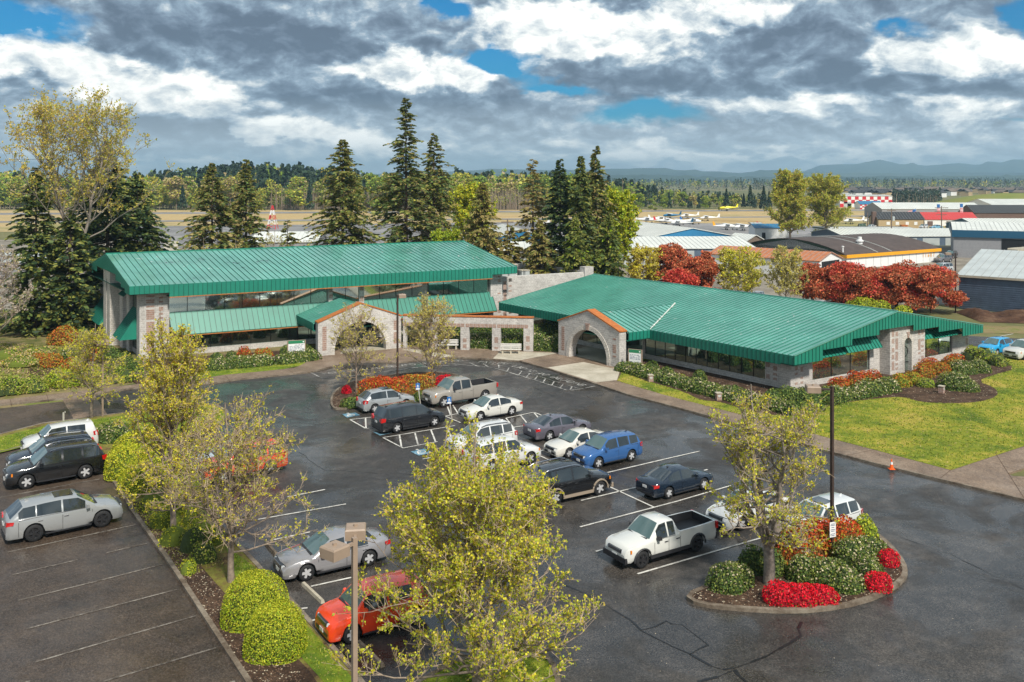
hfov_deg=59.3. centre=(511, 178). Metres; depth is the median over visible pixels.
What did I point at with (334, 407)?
kerb
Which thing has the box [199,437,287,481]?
suv car
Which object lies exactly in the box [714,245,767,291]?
leafing tree
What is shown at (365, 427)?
bay lines
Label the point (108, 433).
rhododendron
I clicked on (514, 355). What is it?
concrete paving
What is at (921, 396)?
planting bed
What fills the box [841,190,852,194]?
suburban house
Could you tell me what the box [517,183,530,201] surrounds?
broadleaf
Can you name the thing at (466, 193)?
leafing tree
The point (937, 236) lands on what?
storage hangar
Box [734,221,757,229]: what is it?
light aircraft
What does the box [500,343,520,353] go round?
park bench
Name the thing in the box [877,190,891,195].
suburban house
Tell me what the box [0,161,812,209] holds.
airfield wood
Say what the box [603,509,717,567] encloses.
pickup truck
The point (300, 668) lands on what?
strip mulch
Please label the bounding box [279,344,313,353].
rounded shrub
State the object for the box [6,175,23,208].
broadleaf
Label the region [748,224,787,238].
hangar
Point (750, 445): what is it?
leafing tree
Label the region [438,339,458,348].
park bench
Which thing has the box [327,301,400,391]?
leafing tree
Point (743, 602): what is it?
flower island
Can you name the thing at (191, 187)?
broadleaf
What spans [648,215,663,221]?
light aircraft
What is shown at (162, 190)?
broadleaf
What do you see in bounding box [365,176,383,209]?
broadleaf
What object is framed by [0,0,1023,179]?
sky
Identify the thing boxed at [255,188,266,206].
broadleaf
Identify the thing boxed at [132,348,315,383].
bed
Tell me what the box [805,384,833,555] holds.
street lamp
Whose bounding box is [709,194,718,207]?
broadleaf
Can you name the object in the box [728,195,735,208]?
broadleaf
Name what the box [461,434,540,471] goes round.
suv car
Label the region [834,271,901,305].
red maple
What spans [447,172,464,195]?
broadleaf
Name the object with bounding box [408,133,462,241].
fir tree
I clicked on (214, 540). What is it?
leafy shrub
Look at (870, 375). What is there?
clipped shrub
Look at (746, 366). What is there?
front window
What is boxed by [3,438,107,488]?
suv car
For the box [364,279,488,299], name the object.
upper window
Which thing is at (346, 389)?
azalea
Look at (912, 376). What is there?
clipped shrub
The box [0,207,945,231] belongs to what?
dry grass
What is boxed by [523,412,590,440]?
sedan car
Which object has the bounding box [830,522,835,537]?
notice sign
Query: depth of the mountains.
7716.32 m
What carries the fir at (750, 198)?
on the green verge at (658, 207)
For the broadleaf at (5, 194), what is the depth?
534.45 m
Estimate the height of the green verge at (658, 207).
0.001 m
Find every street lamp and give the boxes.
[87,339,108,416]
[319,522,365,681]
[396,293,405,377]
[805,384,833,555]
[944,252,955,312]
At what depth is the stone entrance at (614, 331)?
86.40 m
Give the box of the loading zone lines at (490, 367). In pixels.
[312,363,593,389]
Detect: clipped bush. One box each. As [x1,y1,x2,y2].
[43,369,81,387]
[219,569,289,632]
[242,599,307,665]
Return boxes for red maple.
[643,242,691,281]
[661,267,700,285]
[671,256,721,288]
[699,250,715,286]
[790,262,829,299]
[804,260,892,303]
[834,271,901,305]
[857,259,934,310]
[893,263,969,312]
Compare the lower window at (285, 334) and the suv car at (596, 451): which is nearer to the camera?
the suv car at (596, 451)
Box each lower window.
[169,327,315,348]
[364,313,488,333]
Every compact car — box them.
[20,418,97,449]
[315,569,428,643]
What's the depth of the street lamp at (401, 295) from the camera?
75.95 m
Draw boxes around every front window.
[518,314,641,349]
[645,339,764,378]
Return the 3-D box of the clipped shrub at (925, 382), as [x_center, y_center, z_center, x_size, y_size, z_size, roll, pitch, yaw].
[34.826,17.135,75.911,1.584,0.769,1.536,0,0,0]
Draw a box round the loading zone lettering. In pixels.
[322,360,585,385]
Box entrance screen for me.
[297,327,311,339]
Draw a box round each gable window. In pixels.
[133,295,136,348]
[813,350,868,379]
[925,336,950,356]
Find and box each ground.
[0,184,1023,475]
[0,304,949,407]
[27,342,119,387]
[49,345,83,354]
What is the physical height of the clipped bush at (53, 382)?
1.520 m
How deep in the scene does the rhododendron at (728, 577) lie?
38.20 m
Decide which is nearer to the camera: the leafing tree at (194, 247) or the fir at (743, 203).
the leafing tree at (194, 247)
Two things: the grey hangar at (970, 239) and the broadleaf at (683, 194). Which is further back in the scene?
the broadleaf at (683, 194)
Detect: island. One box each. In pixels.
[332,372,454,407]
[421,647,554,681]
[692,541,901,607]
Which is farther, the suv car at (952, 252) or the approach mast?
the approach mast
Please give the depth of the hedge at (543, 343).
91.36 m
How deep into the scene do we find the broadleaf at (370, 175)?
535.84 m
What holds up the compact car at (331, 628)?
on the car park at (938, 614)
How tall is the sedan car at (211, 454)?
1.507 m
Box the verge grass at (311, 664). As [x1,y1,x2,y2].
[225,545,350,681]
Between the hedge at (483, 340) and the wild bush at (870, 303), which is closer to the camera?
the hedge at (483, 340)
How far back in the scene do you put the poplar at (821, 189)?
252.87 m
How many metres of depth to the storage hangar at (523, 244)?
163.67 m
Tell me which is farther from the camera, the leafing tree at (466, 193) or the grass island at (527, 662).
the leafing tree at (466, 193)
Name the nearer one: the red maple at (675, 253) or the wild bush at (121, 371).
the wild bush at (121, 371)
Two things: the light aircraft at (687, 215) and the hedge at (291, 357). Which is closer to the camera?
the hedge at (291, 357)
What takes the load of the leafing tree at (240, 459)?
on the planted strip at (217, 574)
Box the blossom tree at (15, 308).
[0,244,37,330]
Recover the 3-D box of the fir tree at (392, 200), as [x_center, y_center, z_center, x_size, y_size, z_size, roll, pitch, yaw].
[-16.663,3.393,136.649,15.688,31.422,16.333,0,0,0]
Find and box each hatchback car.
[356,386,414,412]
[978,336,1012,353]
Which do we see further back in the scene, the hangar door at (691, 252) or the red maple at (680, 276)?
the hangar door at (691, 252)
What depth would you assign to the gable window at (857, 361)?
78.24 m
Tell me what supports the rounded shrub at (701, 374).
on the planting bed at (921, 396)
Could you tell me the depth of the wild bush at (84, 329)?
98.13 m
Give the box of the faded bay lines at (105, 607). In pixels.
[0,479,234,681]
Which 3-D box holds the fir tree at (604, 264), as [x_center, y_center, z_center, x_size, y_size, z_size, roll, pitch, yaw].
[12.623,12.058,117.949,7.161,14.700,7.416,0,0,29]
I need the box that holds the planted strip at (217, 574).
[0,404,350,681]
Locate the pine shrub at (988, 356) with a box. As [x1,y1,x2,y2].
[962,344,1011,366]
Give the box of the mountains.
[803,159,1023,172]
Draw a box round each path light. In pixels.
[647,374,653,381]
[714,392,722,400]
[938,385,944,393]
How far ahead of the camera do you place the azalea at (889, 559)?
40.60 m
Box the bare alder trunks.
[270,187,529,209]
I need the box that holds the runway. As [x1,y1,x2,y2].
[0,209,863,214]
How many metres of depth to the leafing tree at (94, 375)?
65.78 m
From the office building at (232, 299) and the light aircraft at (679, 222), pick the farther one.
the light aircraft at (679, 222)
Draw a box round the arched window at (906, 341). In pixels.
[904,339,907,370]
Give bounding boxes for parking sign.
[416,383,420,403]
[447,396,452,419]
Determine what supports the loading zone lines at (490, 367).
on the car park at (938, 614)
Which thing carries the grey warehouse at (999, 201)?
on the dry grass at (301, 216)
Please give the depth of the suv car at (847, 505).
44.34 m
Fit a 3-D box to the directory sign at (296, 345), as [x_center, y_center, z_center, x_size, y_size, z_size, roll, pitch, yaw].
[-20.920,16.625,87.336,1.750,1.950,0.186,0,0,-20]
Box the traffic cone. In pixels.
[888,459,895,469]
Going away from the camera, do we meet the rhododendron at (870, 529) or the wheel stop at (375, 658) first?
the wheel stop at (375, 658)
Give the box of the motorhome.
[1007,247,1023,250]
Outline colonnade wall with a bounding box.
[402,314,533,351]
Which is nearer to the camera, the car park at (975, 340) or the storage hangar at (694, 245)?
the car park at (975, 340)
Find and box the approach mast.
[267,205,278,228]
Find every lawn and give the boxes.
[0,406,224,451]
[617,345,1023,469]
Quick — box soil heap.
[953,308,1023,322]
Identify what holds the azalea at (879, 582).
on the flower island at (743, 602)
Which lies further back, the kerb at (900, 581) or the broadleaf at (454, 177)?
the broadleaf at (454, 177)
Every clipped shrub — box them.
[826,376,850,386]
[845,370,865,386]
[859,369,881,381]
[891,372,912,387]
[905,370,920,384]
[912,362,935,378]
[914,377,935,387]
[919,357,938,368]
[929,362,951,374]
[941,355,958,363]
[945,353,964,359]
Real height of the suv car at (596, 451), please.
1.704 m
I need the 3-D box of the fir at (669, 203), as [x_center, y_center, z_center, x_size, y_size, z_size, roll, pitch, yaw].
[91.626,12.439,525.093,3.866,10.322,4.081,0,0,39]
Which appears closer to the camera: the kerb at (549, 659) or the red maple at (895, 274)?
the kerb at (549, 659)
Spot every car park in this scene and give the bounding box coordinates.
[0,401,243,681]
[96,358,1023,681]
[969,336,1018,346]
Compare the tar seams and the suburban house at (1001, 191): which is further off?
the suburban house at (1001, 191)
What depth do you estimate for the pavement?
68.25 m
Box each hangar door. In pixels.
[624,251,693,264]
[913,238,950,244]
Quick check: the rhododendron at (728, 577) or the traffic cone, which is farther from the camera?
the traffic cone
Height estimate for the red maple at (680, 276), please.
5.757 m
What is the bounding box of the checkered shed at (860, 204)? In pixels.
[854,201,879,208]
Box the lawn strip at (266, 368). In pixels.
[168,362,304,382]
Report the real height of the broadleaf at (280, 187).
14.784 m
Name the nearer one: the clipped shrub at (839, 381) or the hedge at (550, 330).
the clipped shrub at (839, 381)
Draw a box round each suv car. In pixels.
[1,488,122,541]
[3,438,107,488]
[5,430,98,465]
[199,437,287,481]
[445,418,517,453]
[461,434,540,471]
[519,457,613,504]
[571,429,641,468]
[752,290,764,293]
[779,492,862,536]
[933,254,952,261]
[947,250,957,258]
[1002,338,1023,359]
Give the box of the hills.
[375,168,1023,177]
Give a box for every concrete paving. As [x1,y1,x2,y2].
[340,343,393,353]
[402,348,452,356]
[494,351,555,359]
[548,362,618,381]
[576,346,627,363]
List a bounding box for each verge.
[0,205,809,209]
[983,326,1023,333]
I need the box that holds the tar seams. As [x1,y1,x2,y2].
[283,377,1022,681]
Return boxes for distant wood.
[603,177,1023,201]
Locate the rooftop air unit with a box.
[517,269,530,274]
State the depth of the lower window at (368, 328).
100.98 m
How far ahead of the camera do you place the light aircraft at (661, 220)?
351.74 m
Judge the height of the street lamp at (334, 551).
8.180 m
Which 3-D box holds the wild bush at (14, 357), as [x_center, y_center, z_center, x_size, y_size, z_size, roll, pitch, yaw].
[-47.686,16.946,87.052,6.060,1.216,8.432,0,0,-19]
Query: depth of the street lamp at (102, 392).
66.25 m
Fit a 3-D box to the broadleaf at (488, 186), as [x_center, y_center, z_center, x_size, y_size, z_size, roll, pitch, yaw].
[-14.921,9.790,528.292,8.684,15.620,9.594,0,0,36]
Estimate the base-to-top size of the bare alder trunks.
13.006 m
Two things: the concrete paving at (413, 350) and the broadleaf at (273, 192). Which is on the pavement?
the concrete paving at (413, 350)
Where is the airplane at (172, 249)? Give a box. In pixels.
[164,241,178,250]
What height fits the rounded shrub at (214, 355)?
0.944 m
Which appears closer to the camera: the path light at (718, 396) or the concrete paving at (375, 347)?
the path light at (718, 396)
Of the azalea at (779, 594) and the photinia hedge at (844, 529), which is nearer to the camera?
the azalea at (779, 594)
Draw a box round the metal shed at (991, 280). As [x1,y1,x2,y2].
[958,249,1023,311]
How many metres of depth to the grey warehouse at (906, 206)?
404.94 m
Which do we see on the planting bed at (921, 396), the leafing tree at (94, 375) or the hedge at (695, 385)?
the hedge at (695, 385)
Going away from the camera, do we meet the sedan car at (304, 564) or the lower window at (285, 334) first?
the sedan car at (304, 564)
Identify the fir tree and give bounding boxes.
[0,167,68,338]
[28,210,102,336]
[52,143,174,309]
[89,172,184,306]
[176,163,249,249]
[225,159,271,248]
[280,220,299,246]
[299,139,392,245]
[364,98,447,243]
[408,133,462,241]
[458,182,517,263]
[499,224,523,263]
[509,159,551,260]
[521,219,562,273]
[538,159,572,265]
[553,220,598,273]
[563,156,598,265]
[579,146,620,268]
[590,215,628,276]
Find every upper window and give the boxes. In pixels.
[169,289,326,312]
[333,287,358,301]
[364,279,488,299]
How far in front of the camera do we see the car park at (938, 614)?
42.72 m
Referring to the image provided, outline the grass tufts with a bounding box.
[0,342,1023,681]
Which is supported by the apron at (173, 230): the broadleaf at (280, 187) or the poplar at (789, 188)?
the poplar at (789, 188)
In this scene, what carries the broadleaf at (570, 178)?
on the dry grass at (301, 216)
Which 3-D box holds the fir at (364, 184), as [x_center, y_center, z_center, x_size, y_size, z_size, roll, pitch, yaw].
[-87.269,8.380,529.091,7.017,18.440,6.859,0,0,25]
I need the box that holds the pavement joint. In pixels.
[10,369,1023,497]
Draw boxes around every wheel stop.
[264,541,277,555]
[301,581,324,603]
[358,640,384,667]
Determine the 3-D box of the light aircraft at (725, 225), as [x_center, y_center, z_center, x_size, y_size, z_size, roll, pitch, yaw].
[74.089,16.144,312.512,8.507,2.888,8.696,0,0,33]
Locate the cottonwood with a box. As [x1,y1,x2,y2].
[0,83,174,319]
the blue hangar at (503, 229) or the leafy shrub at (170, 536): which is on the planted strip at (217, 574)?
the leafy shrub at (170, 536)
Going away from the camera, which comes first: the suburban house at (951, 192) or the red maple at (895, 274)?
the red maple at (895, 274)
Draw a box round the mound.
[938,193,1023,202]
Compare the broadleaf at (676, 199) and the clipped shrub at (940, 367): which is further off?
the broadleaf at (676, 199)
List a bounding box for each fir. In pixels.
[177,185,186,209]
[304,184,314,209]
[362,179,366,204]
[642,192,647,206]
[665,192,671,207]
[687,193,692,207]
[696,196,700,207]
[722,188,728,206]
[741,193,745,207]
[746,185,752,206]
[752,196,756,207]
[759,185,767,209]
[766,191,772,206]
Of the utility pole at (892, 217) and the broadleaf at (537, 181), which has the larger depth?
the broadleaf at (537, 181)
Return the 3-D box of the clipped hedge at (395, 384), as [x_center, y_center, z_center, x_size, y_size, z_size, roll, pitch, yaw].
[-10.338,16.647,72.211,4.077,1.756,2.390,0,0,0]
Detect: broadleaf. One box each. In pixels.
[0,181,17,207]
[0,182,6,200]
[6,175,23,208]
[38,182,57,194]
[59,177,73,192]
[64,180,80,207]
[116,177,129,192]
[145,181,157,207]
[149,176,160,208]
[155,184,169,208]
[162,176,190,209]
[179,176,197,196]
[193,189,202,207]
[210,177,231,207]
[219,176,243,204]
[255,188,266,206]
[262,179,279,206]
[274,184,284,198]
[279,189,291,209]
[285,176,305,209]
[289,177,307,195]
[311,182,325,208]
[354,187,366,202]
[358,172,377,196]
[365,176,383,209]
[374,173,394,203]
[382,175,400,187]
[407,176,418,207]
[421,180,440,203]
[440,179,455,205]
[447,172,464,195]
[455,172,472,199]
[470,175,491,190]
[485,183,494,192]
[493,182,508,207]
[504,181,518,198]
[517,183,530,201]
[524,174,543,199]
[534,174,550,206]
[544,183,556,204]
[564,172,582,199]
[607,185,623,193]
[635,193,644,209]
[647,198,654,208]
[658,194,668,209]
[673,195,681,203]
[678,191,688,206]
[688,195,697,209]
[700,196,709,207]
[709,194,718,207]
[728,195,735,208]
[731,193,741,204]
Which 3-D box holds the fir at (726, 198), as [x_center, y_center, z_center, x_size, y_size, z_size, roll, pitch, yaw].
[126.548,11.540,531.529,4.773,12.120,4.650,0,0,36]
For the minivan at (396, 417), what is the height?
1.760 m
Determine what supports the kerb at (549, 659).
on the car park at (938, 614)
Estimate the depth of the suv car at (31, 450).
54.61 m
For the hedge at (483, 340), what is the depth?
92.84 m
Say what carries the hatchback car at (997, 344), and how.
on the car park at (975, 340)
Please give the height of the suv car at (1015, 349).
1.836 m
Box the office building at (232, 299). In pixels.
[86,240,593,358]
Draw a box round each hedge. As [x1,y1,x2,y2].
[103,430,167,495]
[204,352,274,370]
[273,348,321,364]
[356,375,408,393]
[400,372,435,393]
[401,329,459,346]
[443,322,557,337]
[457,331,522,349]
[533,332,557,351]
[614,361,789,413]
[764,384,840,415]
[769,514,864,564]
[829,376,901,402]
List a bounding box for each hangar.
[491,224,531,240]
[493,241,562,260]
[583,236,754,264]
[636,221,734,235]
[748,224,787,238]
[751,233,940,267]
[810,228,950,245]
[812,226,911,229]
[827,194,891,206]
[946,218,1023,227]
[949,221,1023,257]
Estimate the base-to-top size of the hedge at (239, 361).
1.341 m
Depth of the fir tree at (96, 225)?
114.98 m
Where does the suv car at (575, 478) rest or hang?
on the car park at (938, 614)
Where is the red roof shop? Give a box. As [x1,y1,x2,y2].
[920,212,976,225]
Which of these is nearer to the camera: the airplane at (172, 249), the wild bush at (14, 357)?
the wild bush at (14, 357)
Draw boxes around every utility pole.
[887,208,895,227]
[935,206,947,227]
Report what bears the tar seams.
on the car park at (938, 614)
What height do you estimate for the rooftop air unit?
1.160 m
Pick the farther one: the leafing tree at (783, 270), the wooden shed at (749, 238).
the wooden shed at (749, 238)
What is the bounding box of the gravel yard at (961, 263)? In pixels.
[620,246,971,304]
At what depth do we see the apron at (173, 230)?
312.78 m
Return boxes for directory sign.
[287,340,305,351]
[628,349,642,362]
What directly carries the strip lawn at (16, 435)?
on the planted strip at (217, 574)
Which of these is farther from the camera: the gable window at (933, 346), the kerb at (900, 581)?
the gable window at (933, 346)
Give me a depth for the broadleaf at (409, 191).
540.14 m
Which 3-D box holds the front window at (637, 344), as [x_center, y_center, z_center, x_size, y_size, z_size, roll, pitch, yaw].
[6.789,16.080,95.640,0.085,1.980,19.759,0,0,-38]
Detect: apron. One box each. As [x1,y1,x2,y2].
[0,240,143,312]
[140,222,812,249]
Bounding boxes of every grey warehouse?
[864,202,977,216]
[966,199,1023,204]
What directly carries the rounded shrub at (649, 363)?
on the planting bed at (921, 396)
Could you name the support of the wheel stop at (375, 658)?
on the car park at (938, 614)
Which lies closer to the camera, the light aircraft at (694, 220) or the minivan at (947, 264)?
the minivan at (947, 264)
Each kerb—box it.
[0,357,1023,500]
[0,403,364,681]
[330,371,456,409]
[413,643,560,681]
[686,532,907,613]
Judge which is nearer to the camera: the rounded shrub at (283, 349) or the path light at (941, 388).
the path light at (941, 388)
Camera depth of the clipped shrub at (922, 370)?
79.10 m
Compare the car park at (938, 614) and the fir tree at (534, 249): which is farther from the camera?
the fir tree at (534, 249)
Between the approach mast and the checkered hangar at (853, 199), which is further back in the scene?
the checkered hangar at (853, 199)
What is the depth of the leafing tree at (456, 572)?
29.90 m
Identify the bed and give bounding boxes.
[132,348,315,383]
[335,337,444,346]
[637,357,1011,415]
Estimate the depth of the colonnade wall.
91.71 m
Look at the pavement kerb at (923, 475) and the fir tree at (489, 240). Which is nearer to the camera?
the pavement kerb at (923, 475)
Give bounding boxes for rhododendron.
[95,420,130,443]
[339,394,359,408]
[412,386,433,401]
[704,560,754,594]
[737,543,786,577]
[785,550,866,594]
[829,535,888,576]
[854,513,879,539]
[936,370,980,392]
[948,358,992,374]
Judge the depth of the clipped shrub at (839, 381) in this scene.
74.21 m
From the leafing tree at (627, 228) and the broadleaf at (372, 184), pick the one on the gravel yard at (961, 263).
the leafing tree at (627, 228)
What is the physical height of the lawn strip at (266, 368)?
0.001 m
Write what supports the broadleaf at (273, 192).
on the green verge at (658, 207)
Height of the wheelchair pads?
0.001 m
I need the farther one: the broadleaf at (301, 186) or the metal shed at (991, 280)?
the broadleaf at (301, 186)
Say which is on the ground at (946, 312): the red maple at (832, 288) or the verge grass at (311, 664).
the red maple at (832, 288)
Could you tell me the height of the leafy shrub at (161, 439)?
1.539 m
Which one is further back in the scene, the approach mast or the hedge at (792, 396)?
the approach mast
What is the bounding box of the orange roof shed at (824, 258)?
[710,245,842,273]
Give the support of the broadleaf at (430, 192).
on the dry grass at (301, 216)
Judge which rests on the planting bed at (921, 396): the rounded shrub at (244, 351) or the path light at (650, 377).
the path light at (650, 377)
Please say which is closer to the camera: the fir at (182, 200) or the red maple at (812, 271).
the red maple at (812, 271)
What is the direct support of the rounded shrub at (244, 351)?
on the bed at (208, 357)
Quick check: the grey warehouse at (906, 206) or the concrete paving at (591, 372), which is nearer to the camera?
the concrete paving at (591, 372)
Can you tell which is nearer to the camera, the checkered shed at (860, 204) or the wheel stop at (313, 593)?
the wheel stop at (313, 593)
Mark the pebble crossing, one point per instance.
(77, 407)
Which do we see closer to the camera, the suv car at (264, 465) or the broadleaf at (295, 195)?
the suv car at (264, 465)
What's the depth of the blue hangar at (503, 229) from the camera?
203.55 m
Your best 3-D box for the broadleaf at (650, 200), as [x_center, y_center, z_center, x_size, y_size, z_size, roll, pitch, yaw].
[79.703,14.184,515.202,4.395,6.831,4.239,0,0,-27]
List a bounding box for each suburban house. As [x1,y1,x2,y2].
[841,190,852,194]
[848,190,862,194]
[862,190,871,194]
[872,190,885,194]
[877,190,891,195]
[937,190,946,196]
[943,189,956,195]
[959,189,972,195]
[972,187,979,192]
[978,188,989,193]
[994,189,1008,192]
[1012,190,1023,192]
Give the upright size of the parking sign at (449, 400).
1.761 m
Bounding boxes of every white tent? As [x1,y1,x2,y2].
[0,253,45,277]
[251,231,326,246]
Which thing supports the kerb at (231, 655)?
on the car park at (938, 614)
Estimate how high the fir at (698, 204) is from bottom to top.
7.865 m
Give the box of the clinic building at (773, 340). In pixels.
[499,273,982,388]
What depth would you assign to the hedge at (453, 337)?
94.57 m
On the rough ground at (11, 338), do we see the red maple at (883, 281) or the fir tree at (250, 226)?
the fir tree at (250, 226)
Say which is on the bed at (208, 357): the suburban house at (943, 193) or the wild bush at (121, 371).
the wild bush at (121, 371)
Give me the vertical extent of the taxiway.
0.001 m
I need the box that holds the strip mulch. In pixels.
[133,502,316,681]
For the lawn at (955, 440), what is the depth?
64.34 m
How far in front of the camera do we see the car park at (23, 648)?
37.01 m
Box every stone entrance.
[296,297,401,355]
[557,304,672,366]
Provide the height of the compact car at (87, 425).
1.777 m
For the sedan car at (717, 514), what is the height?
1.507 m
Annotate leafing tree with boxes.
[52,323,129,417]
[109,311,227,525]
[152,383,332,582]
[192,237,207,249]
[228,238,242,248]
[259,233,285,246]
[318,408,604,681]
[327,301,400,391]
[393,291,458,381]
[430,228,462,241]
[438,179,498,244]
[597,179,641,268]
[621,242,664,280]
[701,384,839,585]
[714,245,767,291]
[763,243,809,297]
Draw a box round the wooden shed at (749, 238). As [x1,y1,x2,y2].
[732,233,764,242]
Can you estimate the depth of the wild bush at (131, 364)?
83.12 m
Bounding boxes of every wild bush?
[0,309,72,333]
[0,345,57,366]
[0,373,49,395]
[31,352,63,367]
[46,324,79,344]
[58,347,77,359]
[61,357,86,371]
[77,327,90,339]
[77,364,133,383]
[83,348,99,360]
[100,345,147,370]
[133,363,160,379]
[845,296,912,312]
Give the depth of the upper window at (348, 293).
97.92 m
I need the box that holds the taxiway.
[0,216,857,222]
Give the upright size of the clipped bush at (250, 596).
1.846 m
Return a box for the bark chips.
[134,360,1020,681]
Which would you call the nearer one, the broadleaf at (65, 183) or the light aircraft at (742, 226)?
the light aircraft at (742, 226)
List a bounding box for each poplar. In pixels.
[764,168,818,237]
[805,171,853,232]
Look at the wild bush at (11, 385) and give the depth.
73.52 m
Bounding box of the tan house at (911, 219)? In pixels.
[868,211,924,227]
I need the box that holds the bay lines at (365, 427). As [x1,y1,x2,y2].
[258,405,760,620]
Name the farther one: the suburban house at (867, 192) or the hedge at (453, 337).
the suburban house at (867, 192)
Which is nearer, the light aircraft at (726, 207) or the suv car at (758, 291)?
the suv car at (758, 291)
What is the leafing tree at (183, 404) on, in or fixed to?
on the strip mulch
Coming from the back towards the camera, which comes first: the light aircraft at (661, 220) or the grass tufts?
the light aircraft at (661, 220)
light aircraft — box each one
[636,217,653,222]
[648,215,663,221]
[653,216,671,223]
[663,211,681,217]
[664,217,683,224]
[671,218,693,225]
[680,216,700,223]
[681,212,698,218]
[700,214,719,220]
[712,221,734,229]
[720,204,737,210]
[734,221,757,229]
[844,216,864,223]
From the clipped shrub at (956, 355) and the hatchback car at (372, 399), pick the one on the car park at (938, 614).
the hatchback car at (372, 399)
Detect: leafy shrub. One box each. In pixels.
[134,485,190,547]
[159,436,210,500]
[176,495,225,545]
[179,521,216,564]
[180,557,196,576]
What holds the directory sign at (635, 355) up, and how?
on the lawn at (955, 440)
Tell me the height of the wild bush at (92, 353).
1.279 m
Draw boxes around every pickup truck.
[421,375,497,406]
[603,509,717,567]
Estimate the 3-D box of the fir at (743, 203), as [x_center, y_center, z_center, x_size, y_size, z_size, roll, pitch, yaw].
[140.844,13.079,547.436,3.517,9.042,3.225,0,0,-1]
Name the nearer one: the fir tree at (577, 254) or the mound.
the fir tree at (577, 254)
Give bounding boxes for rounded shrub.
[210,350,236,358]
[236,346,251,355]
[253,347,273,356]
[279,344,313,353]
[646,360,673,371]
[692,369,707,379]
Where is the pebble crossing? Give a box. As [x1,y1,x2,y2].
[63,396,106,417]
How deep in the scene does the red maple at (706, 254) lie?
131.35 m
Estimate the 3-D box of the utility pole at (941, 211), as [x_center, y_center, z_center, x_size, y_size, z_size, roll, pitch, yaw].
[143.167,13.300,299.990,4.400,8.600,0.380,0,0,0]
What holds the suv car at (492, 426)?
on the car park at (938, 614)
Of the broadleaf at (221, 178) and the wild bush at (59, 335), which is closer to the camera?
the wild bush at (59, 335)
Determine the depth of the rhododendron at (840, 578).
38.60 m
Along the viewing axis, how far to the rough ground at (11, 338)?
92.33 m
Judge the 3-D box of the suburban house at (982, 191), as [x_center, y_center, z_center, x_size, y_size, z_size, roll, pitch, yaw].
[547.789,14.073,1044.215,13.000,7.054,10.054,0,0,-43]
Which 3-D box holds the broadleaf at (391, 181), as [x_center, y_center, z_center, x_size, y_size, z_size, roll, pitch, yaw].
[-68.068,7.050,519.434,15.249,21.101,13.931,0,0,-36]
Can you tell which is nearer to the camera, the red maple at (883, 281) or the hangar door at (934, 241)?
the red maple at (883, 281)
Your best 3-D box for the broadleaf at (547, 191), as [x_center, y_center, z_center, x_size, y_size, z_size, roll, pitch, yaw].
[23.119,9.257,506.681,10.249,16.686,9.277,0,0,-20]
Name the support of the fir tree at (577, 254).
on the rough ground at (11, 338)
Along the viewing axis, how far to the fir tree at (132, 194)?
117.27 m
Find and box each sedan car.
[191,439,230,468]
[273,525,390,580]
[458,394,522,420]
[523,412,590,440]
[543,427,603,457]
[636,462,712,498]
[705,486,789,530]
[929,225,942,227]
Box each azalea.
[341,385,351,393]
[434,374,450,385]
[761,579,840,607]
[864,570,892,593]
[877,548,900,567]
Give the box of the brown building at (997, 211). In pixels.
[958,205,1023,217]
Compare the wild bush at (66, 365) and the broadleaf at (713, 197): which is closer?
the wild bush at (66, 365)
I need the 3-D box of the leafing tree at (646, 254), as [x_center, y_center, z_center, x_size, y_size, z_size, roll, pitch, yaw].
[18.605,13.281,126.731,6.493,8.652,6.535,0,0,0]
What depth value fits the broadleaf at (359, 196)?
505.99 m
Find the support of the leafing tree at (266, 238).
on the rough ground at (11, 338)
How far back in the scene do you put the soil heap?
112.51 m
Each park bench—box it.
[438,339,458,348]
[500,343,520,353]
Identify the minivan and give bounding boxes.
[371,400,444,432]
[936,262,953,270]
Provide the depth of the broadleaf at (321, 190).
518.82 m
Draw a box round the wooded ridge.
[450,174,1023,183]
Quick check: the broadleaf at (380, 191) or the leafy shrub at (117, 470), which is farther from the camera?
the broadleaf at (380, 191)
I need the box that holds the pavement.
[0,344,1023,497]
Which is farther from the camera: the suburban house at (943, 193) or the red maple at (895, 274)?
the suburban house at (943, 193)
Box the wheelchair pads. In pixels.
[343,413,430,454]

